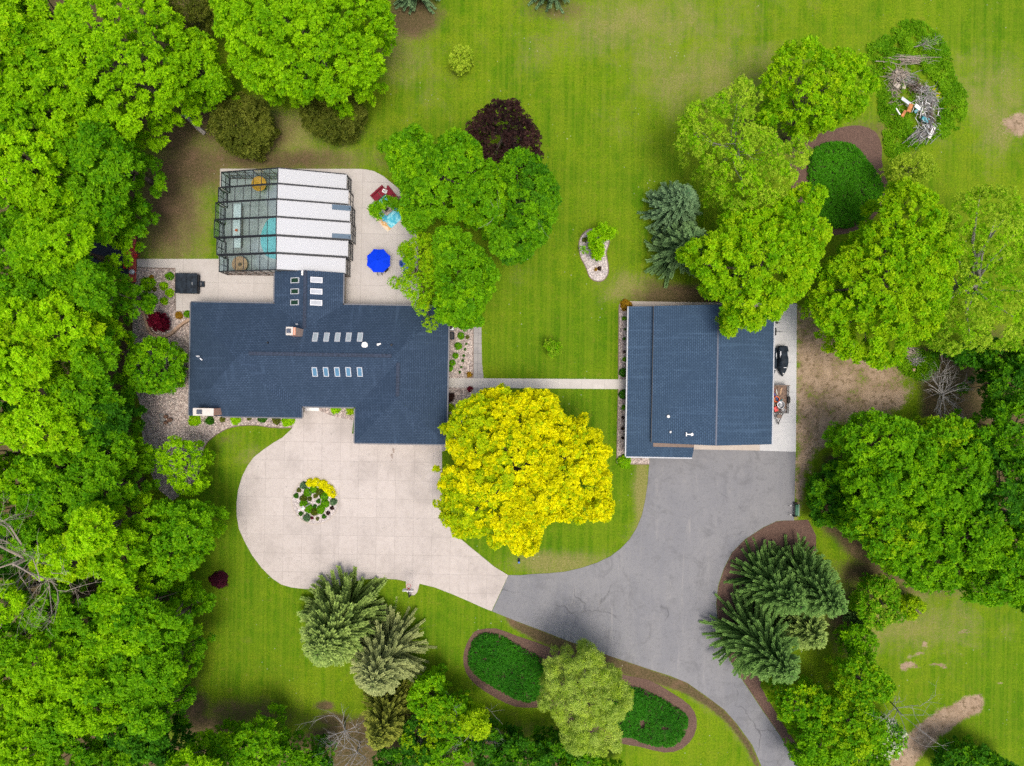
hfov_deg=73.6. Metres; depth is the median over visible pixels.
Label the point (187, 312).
round shrub
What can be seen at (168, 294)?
round shrub
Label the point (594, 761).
border tree
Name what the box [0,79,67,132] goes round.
forest tree
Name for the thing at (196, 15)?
evergreen tree
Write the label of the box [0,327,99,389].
forest tree
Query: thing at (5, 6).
forest tree
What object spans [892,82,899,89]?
block
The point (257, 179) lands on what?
sun umbrella
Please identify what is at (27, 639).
forest tree
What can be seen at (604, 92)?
ground
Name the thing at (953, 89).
tall weeds
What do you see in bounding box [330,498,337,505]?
dwarf evergreen
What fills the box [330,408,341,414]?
foundation shrub
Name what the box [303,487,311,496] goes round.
sedum
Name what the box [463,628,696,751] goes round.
mulch bed
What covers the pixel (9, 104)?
forest tree
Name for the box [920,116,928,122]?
board
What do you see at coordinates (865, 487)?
forest tree
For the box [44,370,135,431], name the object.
forest tree
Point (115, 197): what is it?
forest tree
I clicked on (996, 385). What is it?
forest tree
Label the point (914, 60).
brush pile
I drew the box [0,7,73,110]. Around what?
forest tree
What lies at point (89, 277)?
forest tree
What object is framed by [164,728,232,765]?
forest tree
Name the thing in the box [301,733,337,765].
border tree
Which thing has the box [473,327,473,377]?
bed edging
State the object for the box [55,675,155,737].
forest tree
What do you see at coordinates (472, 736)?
half bare tree
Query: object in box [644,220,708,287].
spruce tree
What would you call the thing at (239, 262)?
round table
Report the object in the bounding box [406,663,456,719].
border tree
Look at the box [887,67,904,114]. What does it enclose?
rubble
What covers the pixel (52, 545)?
forest tree
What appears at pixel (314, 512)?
sedum
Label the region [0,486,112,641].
dead tree
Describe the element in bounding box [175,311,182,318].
round shrub
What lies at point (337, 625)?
spruce tree
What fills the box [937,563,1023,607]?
forest tree
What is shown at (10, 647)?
forest tree
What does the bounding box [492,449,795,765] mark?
asphalt drive
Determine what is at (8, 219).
forest tree
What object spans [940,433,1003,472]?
forest tree
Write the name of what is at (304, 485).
dwarf evergreen
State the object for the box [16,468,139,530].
forest tree
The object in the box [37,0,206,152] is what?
maple tree
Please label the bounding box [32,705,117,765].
forest tree
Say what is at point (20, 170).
forest tree
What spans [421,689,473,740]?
border tree
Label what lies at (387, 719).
spruce tree
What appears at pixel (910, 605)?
border bush
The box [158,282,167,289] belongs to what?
round shrub
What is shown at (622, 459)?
leafy shrub
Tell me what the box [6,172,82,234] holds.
forest tree
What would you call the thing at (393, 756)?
border bush
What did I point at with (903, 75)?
brush pile
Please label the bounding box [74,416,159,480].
forest tree
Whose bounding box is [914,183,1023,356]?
poplar tree
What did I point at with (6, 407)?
forest tree
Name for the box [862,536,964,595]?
forest tree
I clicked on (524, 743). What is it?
border tree
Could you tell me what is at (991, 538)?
forest tree
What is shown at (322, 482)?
golden shrub
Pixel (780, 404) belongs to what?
tub
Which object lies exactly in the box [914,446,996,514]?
forest tree
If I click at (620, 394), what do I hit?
round shrub
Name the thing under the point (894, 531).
forest tree
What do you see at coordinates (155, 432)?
gravel bed
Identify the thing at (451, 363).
round shrub
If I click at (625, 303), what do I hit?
ornamental grass
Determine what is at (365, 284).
patio
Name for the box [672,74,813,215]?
poplar tree
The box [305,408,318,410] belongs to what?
front step
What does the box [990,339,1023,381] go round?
forest tree
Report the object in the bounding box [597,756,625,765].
border bush
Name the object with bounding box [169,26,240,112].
maple tree
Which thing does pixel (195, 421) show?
foundation shrub
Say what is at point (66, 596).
forest tree
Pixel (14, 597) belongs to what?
forest tree
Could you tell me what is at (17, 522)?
forest tree
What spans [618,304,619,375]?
bed edging
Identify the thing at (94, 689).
forest tree
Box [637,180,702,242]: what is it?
spruce tree
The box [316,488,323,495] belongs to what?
sedum
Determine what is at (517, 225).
patio tree
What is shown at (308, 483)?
golden shrub
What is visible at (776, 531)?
mulch bed
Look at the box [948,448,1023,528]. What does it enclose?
forest tree
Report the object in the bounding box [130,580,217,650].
forest tree
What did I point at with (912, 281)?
maple tree
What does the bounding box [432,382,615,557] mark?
yellow tree
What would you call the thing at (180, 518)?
garden tree
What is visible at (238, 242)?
counter
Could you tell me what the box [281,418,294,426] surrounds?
foundation shrub
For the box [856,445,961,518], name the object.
forest tree
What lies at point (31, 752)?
forest tree
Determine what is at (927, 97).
brush pile
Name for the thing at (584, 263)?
bed edging
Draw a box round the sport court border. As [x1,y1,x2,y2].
[129,236,135,278]
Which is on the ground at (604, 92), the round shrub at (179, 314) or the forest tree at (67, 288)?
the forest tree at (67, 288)
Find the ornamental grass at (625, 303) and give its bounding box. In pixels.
[620,299,632,310]
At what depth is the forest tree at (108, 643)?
63.41 m
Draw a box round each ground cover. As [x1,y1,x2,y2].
[467,633,547,702]
[596,686,688,748]
[807,140,883,229]
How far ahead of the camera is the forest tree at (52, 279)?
64.80 m
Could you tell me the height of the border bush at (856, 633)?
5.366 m
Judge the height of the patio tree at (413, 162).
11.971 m
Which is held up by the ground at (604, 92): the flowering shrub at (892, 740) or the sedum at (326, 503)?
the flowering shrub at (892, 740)
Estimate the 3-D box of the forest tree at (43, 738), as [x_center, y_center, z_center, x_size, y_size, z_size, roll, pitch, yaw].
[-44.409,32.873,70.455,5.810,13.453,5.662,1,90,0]
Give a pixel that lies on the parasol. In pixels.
(378, 260)
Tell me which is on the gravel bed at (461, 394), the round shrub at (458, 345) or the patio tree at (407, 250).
the round shrub at (458, 345)
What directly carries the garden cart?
on the asphalt drive
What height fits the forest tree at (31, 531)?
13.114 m
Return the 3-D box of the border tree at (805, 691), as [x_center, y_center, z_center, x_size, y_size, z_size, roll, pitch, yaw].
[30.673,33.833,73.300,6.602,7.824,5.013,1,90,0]
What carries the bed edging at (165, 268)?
on the ground at (604, 92)
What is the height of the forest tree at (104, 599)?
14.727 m
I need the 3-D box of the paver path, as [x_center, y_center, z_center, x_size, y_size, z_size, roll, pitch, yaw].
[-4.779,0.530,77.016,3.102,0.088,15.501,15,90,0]
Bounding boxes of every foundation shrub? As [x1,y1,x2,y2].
[188,416,200,426]
[204,416,214,424]
[230,418,241,424]
[257,418,267,422]
[272,418,280,424]
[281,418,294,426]
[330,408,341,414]
[346,407,354,414]
[448,393,454,402]
[448,403,454,411]
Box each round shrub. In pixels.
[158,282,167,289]
[160,297,167,304]
[165,272,173,280]
[165,288,174,297]
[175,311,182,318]
[183,310,189,317]
[449,359,455,365]
[452,352,458,358]
[454,342,461,349]
[457,332,464,339]
[618,368,625,376]
[618,389,625,399]
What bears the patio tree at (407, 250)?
on the ground at (604, 92)
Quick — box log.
[181,114,205,134]
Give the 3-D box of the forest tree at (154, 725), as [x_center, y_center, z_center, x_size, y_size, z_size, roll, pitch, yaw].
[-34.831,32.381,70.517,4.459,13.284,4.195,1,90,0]
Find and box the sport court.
[65,236,128,277]
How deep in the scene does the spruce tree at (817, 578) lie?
70.08 m
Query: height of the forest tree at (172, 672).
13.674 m
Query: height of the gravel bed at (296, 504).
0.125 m
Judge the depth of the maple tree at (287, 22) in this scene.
64.59 m
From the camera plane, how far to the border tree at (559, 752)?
71.39 m
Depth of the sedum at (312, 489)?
76.63 m
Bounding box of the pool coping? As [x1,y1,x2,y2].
[257,213,275,261]
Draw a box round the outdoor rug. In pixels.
[368,195,400,231]
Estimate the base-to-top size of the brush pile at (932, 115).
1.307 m
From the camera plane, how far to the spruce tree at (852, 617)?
75.61 m
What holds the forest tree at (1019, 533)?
on the ground at (604, 92)
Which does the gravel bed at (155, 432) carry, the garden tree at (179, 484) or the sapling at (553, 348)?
the garden tree at (179, 484)
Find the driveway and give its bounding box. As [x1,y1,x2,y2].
[236,409,507,610]
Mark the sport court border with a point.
(133, 266)
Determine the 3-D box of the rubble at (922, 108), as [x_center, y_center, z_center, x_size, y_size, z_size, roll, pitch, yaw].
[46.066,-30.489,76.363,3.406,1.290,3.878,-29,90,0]
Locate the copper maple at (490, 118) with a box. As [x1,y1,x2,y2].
[465,98,543,176]
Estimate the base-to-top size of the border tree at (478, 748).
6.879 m
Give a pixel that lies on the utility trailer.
(785, 398)
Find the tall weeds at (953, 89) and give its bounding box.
[865,18,969,161]
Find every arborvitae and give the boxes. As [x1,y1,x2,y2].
[205,91,280,162]
[298,91,368,146]
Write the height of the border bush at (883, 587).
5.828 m
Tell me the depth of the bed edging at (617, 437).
76.95 m
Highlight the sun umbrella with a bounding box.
[251,176,266,190]
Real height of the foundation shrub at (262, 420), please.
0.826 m
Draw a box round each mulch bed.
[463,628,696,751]
[716,520,815,751]
[790,125,887,234]
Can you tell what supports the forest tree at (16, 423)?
on the ground at (604, 92)
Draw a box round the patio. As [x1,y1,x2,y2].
[137,169,418,310]
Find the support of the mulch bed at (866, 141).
on the ground at (604, 92)
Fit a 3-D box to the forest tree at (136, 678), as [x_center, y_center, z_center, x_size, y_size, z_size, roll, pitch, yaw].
[-35.712,26.680,70.145,5.355,14.052,5.415,-11,90,0]
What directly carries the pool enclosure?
on the patio
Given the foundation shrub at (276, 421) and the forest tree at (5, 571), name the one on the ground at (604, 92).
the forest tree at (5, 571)
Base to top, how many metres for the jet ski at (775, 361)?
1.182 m
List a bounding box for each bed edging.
[137,267,175,309]
[191,425,291,485]
[291,477,338,524]
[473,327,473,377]
[578,228,609,281]
[616,390,649,464]
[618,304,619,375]
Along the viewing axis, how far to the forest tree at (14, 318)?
70.52 m
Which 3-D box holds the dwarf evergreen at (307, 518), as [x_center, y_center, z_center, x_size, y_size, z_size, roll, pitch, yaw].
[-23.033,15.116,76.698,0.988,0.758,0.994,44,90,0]
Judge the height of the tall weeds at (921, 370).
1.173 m
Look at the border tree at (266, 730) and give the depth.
70.09 m
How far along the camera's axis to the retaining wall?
76.58 m
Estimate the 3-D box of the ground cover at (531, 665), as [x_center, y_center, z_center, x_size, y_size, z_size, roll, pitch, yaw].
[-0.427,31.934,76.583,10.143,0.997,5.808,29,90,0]
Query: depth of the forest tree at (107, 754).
66.63 m
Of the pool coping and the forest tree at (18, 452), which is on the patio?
the pool coping
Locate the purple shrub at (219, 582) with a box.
[208,570,227,588]
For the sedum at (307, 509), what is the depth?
76.65 m
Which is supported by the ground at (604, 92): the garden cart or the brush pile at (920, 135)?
the brush pile at (920, 135)
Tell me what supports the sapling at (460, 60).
on the ground at (604, 92)
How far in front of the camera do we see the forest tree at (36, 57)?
62.54 m
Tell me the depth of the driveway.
76.95 m
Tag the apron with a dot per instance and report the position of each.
(734, 447)
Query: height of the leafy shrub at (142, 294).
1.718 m
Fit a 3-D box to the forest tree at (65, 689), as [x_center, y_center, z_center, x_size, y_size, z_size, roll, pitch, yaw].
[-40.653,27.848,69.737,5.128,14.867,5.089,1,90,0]
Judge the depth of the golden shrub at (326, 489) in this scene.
76.54 m
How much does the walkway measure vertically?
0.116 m
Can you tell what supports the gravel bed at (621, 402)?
on the ground at (604, 92)
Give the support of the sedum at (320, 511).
on the gravel bed at (296, 504)
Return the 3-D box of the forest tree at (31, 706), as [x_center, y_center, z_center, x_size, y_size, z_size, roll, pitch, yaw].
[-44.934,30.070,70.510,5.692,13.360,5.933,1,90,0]
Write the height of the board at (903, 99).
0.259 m
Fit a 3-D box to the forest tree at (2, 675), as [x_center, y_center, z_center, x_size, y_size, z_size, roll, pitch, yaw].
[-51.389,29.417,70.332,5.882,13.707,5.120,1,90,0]
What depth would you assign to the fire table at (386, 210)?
76.46 m
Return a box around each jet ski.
[774,348,776,372]
[777,346,788,376]
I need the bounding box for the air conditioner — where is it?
[450,332,453,339]
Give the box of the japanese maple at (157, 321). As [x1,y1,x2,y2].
[145,311,169,331]
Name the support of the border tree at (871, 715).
on the ground at (604, 92)
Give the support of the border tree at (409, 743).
on the ground at (604, 92)
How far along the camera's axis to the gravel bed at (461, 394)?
76.98 m
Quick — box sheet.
[907,103,912,112]
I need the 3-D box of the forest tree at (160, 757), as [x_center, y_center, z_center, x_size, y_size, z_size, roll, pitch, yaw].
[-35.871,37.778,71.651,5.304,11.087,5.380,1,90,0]
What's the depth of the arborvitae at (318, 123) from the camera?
72.61 m
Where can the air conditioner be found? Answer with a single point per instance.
(451, 335)
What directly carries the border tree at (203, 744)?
on the ground at (604, 92)
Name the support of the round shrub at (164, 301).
on the gravel bed at (155, 432)
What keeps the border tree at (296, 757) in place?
on the ground at (604, 92)
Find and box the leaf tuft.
[458,700,491,740]
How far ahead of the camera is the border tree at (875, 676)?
69.86 m
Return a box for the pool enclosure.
[214,167,355,276]
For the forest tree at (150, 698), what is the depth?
65.67 m
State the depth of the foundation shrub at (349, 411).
76.59 m
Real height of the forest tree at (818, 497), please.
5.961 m
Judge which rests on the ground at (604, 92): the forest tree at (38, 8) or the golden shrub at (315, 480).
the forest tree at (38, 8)
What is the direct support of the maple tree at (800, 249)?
on the ground at (604, 92)
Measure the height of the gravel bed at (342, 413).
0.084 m
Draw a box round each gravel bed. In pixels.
[132,267,292,500]
[292,478,337,522]
[320,408,353,419]
[448,327,472,414]
[579,229,608,280]
[617,301,648,463]
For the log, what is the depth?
76.57 m
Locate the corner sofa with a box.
[370,185,397,201]
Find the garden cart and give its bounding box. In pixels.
[789,502,798,516]
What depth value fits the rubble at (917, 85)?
76.48 m
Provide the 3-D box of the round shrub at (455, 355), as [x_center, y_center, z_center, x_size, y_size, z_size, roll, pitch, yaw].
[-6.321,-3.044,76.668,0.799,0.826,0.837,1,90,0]
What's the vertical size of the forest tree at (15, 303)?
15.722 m
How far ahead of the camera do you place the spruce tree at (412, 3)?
76.30 m
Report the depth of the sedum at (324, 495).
76.64 m
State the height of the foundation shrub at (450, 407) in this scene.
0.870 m
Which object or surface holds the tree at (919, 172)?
on the ground at (604, 92)
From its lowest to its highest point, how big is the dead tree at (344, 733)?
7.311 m
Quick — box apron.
[694,445,759,450]
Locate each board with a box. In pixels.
[901,97,910,104]
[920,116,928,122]
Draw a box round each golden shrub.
[305,478,312,486]
[312,477,318,486]
[318,479,327,488]
[323,484,333,494]
[328,488,335,497]
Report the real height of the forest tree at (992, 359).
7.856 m
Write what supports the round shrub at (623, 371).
on the gravel bed at (621, 402)
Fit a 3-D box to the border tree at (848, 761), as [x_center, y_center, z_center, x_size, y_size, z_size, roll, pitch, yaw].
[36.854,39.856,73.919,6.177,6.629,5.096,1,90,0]
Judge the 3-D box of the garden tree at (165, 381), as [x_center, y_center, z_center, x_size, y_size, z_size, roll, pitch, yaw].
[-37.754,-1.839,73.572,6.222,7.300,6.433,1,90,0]
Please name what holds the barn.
on the ground at (604, 92)
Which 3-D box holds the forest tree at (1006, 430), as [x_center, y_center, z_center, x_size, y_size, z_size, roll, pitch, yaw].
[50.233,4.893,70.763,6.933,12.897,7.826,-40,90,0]
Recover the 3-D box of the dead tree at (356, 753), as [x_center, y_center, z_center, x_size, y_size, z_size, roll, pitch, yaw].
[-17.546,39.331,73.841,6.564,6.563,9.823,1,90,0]
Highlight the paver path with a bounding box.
[442,327,483,450]
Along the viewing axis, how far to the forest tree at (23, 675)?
62.57 m
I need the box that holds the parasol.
[367,249,389,271]
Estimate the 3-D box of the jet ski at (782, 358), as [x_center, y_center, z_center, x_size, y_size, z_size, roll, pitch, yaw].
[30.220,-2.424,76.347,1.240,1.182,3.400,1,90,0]
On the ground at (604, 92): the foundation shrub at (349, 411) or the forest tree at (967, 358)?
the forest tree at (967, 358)
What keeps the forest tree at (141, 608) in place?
on the ground at (604, 92)
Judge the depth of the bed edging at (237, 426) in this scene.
76.95 m
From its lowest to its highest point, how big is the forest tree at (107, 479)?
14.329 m
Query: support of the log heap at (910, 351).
on the ground at (604, 92)
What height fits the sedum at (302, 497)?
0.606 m
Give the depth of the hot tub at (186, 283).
76.01 m
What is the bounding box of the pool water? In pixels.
[261,218,275,258]
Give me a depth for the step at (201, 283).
76.62 m
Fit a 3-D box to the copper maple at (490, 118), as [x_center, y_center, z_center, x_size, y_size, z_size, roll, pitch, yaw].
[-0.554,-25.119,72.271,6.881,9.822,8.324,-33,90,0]
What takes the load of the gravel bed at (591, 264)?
on the ground at (604, 92)
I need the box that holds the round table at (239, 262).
[232,256,247,269]
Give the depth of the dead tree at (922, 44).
75.54 m
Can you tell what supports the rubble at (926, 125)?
on the ground at (604, 92)
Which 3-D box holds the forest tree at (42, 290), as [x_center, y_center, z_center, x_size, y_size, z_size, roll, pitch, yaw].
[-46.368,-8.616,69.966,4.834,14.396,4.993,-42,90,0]
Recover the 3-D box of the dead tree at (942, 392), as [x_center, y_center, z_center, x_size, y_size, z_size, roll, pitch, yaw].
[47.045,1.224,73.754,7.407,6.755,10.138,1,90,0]
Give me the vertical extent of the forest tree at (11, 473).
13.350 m
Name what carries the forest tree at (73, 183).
on the ground at (604, 92)
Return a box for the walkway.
[449,378,625,388]
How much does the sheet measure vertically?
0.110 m
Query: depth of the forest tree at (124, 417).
66.86 m
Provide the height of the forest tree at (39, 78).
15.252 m
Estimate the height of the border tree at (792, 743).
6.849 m
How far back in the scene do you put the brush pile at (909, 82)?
76.58 m
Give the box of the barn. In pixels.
[625,305,774,458]
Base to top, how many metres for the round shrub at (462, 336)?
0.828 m
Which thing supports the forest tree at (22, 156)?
on the ground at (604, 92)
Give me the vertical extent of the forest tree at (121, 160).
15.255 m
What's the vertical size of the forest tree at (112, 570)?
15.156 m
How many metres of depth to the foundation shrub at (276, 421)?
76.67 m
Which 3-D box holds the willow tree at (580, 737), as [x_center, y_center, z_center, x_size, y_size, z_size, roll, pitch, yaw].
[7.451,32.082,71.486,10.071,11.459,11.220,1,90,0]
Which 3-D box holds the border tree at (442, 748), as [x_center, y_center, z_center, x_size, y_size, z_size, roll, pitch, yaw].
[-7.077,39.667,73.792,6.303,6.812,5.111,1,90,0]
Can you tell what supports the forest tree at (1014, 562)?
on the ground at (604, 92)
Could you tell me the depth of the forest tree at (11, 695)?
65.25 m
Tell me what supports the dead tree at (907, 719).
on the ground at (604, 92)
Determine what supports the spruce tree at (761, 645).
on the mulch bed at (776, 531)
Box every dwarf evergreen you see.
[299,481,306,488]
[303,513,310,521]
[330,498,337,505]
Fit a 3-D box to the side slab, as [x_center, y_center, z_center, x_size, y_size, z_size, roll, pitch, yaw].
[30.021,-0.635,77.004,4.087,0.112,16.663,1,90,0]
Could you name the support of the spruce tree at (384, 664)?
on the ground at (604, 92)
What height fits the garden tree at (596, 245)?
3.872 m
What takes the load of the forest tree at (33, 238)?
on the ground at (604, 92)
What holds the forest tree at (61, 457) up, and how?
on the ground at (604, 92)
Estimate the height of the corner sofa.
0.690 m
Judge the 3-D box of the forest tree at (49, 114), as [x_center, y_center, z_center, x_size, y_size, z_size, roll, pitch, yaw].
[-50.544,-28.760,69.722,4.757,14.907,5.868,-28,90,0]
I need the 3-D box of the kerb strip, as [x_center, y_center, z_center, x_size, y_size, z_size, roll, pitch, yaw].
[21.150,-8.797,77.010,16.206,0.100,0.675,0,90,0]
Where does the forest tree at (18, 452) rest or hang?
on the ground at (604, 92)
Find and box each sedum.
[299,494,306,500]
[299,499,307,506]
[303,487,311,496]
[304,503,312,513]
[310,485,317,492]
[310,508,317,515]
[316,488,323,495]
[317,505,324,514]
[319,492,328,500]
[320,500,329,507]
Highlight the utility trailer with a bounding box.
[773,385,790,423]
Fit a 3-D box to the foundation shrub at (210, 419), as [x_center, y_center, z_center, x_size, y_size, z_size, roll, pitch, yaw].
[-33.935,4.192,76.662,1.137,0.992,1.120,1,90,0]
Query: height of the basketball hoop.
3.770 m
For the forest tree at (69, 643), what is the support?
on the ground at (604, 92)
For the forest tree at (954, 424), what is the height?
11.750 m
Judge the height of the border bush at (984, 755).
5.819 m
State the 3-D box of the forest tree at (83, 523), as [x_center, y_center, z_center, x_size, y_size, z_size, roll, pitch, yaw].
[-37.857,13.198,67.959,4.728,18.392,4.925,1,90,0]
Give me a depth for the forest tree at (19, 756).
64.69 m
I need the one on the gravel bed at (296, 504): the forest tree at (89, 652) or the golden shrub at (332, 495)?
the golden shrub at (332, 495)
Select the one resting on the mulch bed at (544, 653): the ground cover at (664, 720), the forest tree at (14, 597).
the ground cover at (664, 720)
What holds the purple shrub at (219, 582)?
on the ground at (604, 92)
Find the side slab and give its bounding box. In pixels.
[760,304,796,451]
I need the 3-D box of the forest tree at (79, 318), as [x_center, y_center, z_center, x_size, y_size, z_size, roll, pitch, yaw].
[-42.840,-5.387,69.409,7.536,15.554,7.033,1,90,0]
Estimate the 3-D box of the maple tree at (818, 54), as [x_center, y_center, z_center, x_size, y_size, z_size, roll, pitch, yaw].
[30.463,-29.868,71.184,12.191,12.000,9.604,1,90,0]
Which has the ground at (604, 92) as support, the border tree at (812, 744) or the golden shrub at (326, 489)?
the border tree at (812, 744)
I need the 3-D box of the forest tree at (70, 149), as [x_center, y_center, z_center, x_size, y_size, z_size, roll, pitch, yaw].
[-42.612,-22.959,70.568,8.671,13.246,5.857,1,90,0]
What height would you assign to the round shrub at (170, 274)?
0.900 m
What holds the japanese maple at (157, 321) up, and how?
on the gravel bed at (155, 432)
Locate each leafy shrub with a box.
[139,292,157,308]
[140,277,156,291]
[616,454,631,468]
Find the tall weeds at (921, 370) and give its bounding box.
[898,348,940,381]
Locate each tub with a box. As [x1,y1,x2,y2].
[175,273,199,293]
[776,401,784,408]
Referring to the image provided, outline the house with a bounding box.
[188,270,449,445]
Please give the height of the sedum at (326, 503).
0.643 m
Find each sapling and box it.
[448,43,473,75]
[543,338,561,357]
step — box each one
[199,281,204,286]
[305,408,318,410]
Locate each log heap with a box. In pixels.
[906,347,920,360]
[907,354,928,366]
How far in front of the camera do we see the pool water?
76.93 m
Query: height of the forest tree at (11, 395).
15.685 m
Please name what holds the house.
on the ground at (604, 92)
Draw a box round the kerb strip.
[630,301,759,306]
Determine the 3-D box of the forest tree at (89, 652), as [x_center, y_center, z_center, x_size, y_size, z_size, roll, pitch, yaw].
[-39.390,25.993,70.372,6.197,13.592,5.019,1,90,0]
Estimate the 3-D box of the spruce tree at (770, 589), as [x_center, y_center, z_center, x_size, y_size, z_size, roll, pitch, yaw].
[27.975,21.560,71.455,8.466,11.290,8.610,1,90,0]
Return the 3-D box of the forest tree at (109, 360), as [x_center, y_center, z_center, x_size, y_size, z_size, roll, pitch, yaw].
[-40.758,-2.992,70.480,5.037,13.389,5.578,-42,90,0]
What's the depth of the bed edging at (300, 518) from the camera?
76.91 m
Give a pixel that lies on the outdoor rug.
(390, 220)
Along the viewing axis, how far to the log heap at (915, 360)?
76.65 m
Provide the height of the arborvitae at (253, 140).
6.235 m
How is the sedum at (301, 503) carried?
on the gravel bed at (296, 504)
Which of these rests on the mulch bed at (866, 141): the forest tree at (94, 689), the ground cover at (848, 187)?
the ground cover at (848, 187)
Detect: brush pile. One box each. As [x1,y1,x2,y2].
[876,54,939,64]
[880,62,916,90]
[893,70,920,85]
[902,123,940,149]
[905,81,943,118]
[919,100,940,136]
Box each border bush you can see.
[372,736,411,765]
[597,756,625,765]
[832,621,879,665]
[848,572,905,630]
[893,592,927,620]
[930,734,1019,765]
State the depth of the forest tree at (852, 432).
66.22 m
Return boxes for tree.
[0,0,45,51]
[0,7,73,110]
[0,20,104,98]
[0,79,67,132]
[0,86,107,151]
[0,129,85,202]
[0,132,25,167]
[0,193,67,249]
[0,228,75,297]
[0,273,53,309]
[0,294,64,354]
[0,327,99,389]
[0,353,71,405]
[0,381,38,419]
[0,394,95,456]
[0,421,47,485]
[0,453,72,508]
[0,483,68,536]
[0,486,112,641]
[0,531,46,579]
[0,568,74,625]
[0,602,57,665]
[0,618,55,674]
[0,655,68,732]
[0,662,33,706]
[0,704,83,765]
[1,0,95,62]
[1,73,51,123]
[3,62,104,123]
[3,215,133,275]
[3,310,17,322]
[3,619,96,691]
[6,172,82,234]
[6,521,99,561]
[11,726,54,764]
[12,441,93,496]
[15,575,104,634]
[16,289,134,361]
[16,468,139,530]
[17,698,100,751]
[19,0,53,18]
[19,662,78,724]
[24,251,120,289]
[28,517,129,584]
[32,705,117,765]
[34,119,150,187]
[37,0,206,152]
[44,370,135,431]
[45,588,121,658]
[50,173,151,232]
[52,279,137,325]
[55,654,110,705]
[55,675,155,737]
[61,490,159,558]
[65,319,141,378]
[68,456,160,517]
[69,388,147,452]
[70,628,140,679]
[72,119,167,198]
[72,259,159,318]
[74,180,160,251]
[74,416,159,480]
[75,658,133,706]
[81,727,136,765]
[86,563,181,616]
[87,519,171,586]
[93,597,185,660]
[95,703,189,761]
[109,574,193,629]
[109,617,199,689]
[112,645,202,713]
[122,335,188,394]
[123,497,229,592]
[124,675,196,740]
[127,715,197,765]
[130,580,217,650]
[145,623,216,691]
[155,435,216,497]
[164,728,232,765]
[166,0,230,37]
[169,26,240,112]
[188,717,264,765]
[208,0,397,119]
[228,701,291,765]
[257,729,327,765]
[297,565,395,667]
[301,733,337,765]
[303,705,364,764]
[325,710,371,765]
[349,596,436,696]
[361,679,420,750]
[367,122,511,240]
[387,232,437,332]
[393,0,439,14]
[397,712,446,765]
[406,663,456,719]
[415,725,473,765]
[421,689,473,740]
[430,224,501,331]
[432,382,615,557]
[447,703,504,763]
[469,717,522,765]
[488,146,562,265]
[490,723,554,765]
[527,726,586,765]
[528,0,569,12]
[536,637,633,757]
[559,750,602,765]
[579,221,617,260]
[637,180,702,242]
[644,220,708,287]
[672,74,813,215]
[675,181,832,338]
[699,583,800,684]
[724,538,808,617]
[754,34,880,143]
[754,533,848,618]
[765,674,835,732]
[773,612,828,650]
[782,716,847,765]
[787,742,841,765]
[799,176,963,370]
[805,459,858,527]
[810,682,889,758]
[822,407,937,477]
[823,454,913,519]
[823,644,896,708]
[828,733,890,765]
[829,504,941,559]
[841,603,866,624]
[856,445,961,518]
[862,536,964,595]
[877,150,939,183]
[879,677,944,754]
[901,412,992,468]
[903,499,1016,572]
[913,35,942,52]
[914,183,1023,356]
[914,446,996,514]
[922,349,975,418]
[930,338,985,370]
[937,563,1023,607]
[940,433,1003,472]
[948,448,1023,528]
[953,393,1023,461]
[954,521,1023,593]
[956,356,1023,414]
[974,336,1021,371]
[984,486,1023,541]
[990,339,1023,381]
[998,570,1023,612]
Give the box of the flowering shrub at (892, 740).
[857,709,908,761]
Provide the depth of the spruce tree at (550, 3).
76.52 m
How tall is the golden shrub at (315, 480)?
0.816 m
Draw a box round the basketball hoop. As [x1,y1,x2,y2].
[402,584,413,597]
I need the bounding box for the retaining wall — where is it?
[137,295,188,337]
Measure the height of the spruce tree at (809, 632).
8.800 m
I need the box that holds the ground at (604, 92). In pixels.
[0,0,1023,765]
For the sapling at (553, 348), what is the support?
on the ground at (604, 92)
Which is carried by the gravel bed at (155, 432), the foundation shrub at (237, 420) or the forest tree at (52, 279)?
the foundation shrub at (237, 420)
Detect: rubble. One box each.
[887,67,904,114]
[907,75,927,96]
[907,95,938,129]
[915,115,940,141]
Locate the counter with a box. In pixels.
[233,204,242,247]
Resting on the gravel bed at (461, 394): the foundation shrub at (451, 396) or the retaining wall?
the foundation shrub at (451, 396)
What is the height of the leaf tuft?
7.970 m
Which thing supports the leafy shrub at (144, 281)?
on the gravel bed at (155, 432)
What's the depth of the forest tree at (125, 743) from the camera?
66.62 m
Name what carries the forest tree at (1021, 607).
on the ground at (604, 92)
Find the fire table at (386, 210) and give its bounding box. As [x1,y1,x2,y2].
[382,206,392,215]
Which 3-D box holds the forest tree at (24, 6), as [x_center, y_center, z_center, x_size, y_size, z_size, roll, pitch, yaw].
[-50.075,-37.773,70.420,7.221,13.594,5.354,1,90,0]
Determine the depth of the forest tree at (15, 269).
63.76 m

